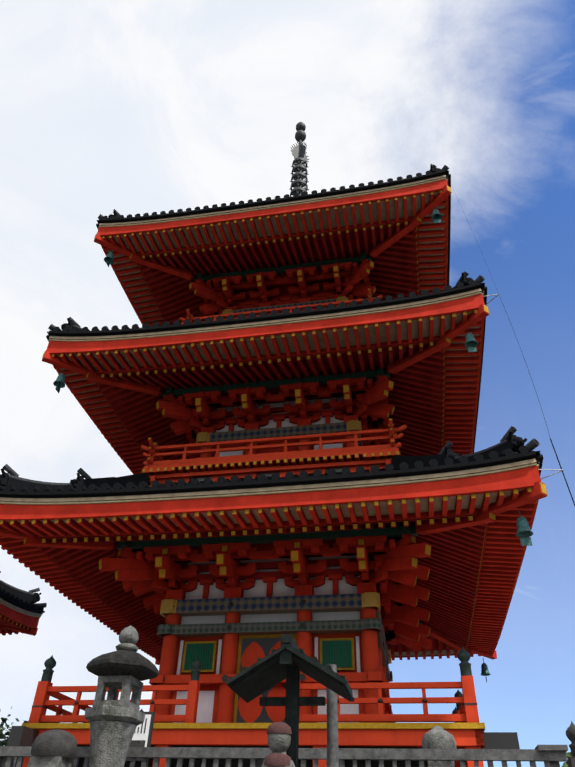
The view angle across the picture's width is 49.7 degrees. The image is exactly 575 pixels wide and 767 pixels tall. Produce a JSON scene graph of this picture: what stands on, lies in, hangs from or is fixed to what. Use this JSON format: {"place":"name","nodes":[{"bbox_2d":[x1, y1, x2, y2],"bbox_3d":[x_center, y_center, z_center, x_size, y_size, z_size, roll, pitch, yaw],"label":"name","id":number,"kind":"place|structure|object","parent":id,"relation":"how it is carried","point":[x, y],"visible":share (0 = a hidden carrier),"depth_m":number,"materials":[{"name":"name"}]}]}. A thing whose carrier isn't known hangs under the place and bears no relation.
{"place":"outdoors","nodes":[
{"label":"outdoors","id":0,"kind":"place"},
{"bbox_2d":[0,571,46,635],"bbox_3d":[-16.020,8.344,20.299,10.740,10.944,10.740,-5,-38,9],"label":"neighbour hall","id":1,"kind":"structure","parent":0,"point":[21,611],"depth_m":23.98,"materials":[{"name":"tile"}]},
{"bbox_2d":[261,722,294,766],"bbox_3d":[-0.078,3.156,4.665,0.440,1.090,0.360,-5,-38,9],"label":"jizo statue","id":2,"kind":"object","parent":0,"point":[279,734],"visible":1,"depth_m":4.84,"materials":[{"name":"grey stone"}]},
{"bbox_2d":[0,0,574,766],"label":"sky","id":3,"kind":"structure","parent":0,"point":[133,107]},
{"bbox_2d":[226,634,354,766],"bbox_3d":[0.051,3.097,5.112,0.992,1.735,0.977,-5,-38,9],"label":"wooden signpost","id":4,"kind":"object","parent":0,"point":[289,660],"depth_m":5.26,"materials":[{"name":"black wood"}]},
{"bbox_3d":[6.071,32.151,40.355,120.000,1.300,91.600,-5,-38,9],"label":"terrace","id":5,"kind":"structure","parent":0,"visible":0},
{"bbox_2d":[0,707,27,766],"bbox_3d":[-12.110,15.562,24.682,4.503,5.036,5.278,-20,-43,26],"label":"tree","id":6,"kind":"object","parent":5,"relation":"on","point":[4,742],"visible":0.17,"depth_m":25.76,"materials":[{"name":"plant"}]},
{"bbox_2d":[28,729,77,766],"bbox_3d":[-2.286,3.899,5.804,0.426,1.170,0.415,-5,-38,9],"label":"stone post","id":7,"kind":"object","parent":5,"relation":"on","point":[54,748],"visible":1,"depth_m":5.92,"materials":[{"name":"stone"}]},
{"bbox_2d":[84,626,158,766],"bbox_3d":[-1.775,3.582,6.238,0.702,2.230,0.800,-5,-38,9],"label":"stone lantern","id":8,"kind":"object","parent":5,"relation":"on","point":[125,668],"visible":1,"depth_m":6.34,"materials":[{"name":"stone"}]},
{"bbox_2d":[125,712,154,766],"bbox_3d":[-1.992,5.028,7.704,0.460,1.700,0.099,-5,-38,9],"label":"sign board","id":9,"kind":"object","parent":5,"relation":"on","point":[142,736],"visible":0.38,"depth_m":8.01,"materials":[{"name":"wood"}]},
{"bbox_2d":[0,122,547,766],"bbox_3d":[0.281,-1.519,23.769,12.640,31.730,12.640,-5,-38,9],"label":"pagoda","id":10,"kind":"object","parent":5,"relation":"on","point":[278,398],"visible":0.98,"depth_m":16.25,"materials":[{"name":"wood"}]},
{"bbox_2d":[449,181,574,505],"bbox_3d":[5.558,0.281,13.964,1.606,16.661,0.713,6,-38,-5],"label":"lightning wire","id":11,"kind":"object","parent":10,"relation":"attached to","point":[540,405],"visible":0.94,"depth_m":12.70,"materials":[{"name":"metal"}]},
{"bbox_2d":[0,745,567,766],"bbox_3d":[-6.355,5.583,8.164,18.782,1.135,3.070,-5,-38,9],"label":"wooden fence","id":12,"kind":"object","parent":5,"relation":"on","point":[551,755],"visible":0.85,"depth_m":6.12,"materials":[{"name":"wood"}]},
{"bbox_2d":[422,726,456,766],"bbox_3d":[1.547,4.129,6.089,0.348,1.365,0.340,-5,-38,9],"label":"stone post","id":13,"kind":"object","parent":5,"relation":"on","point":[436,737],"visible":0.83,"depth_m":6.30,"materials":[{"name":"stone"}]},
{"bbox_2d":[561,752,571,766],"bbox_3d":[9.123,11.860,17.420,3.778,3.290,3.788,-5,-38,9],"label":"tree","id":14,"kind":"object","parent":5,"relation":"on","point":[569,755],"visible":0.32,"depth_m":17.43,"materials":[{"name":"plant"}]},
{"bbox_2d":[566,721,574,766],"bbox_3d":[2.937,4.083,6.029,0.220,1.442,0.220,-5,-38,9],"label":"stone lantern","id":15,"kind":"object","parent":5,"relation":"on","point":[570,732],"visible":0.98,"depth_m":6.32,"materials":[{"name":"stone"}]}
]}

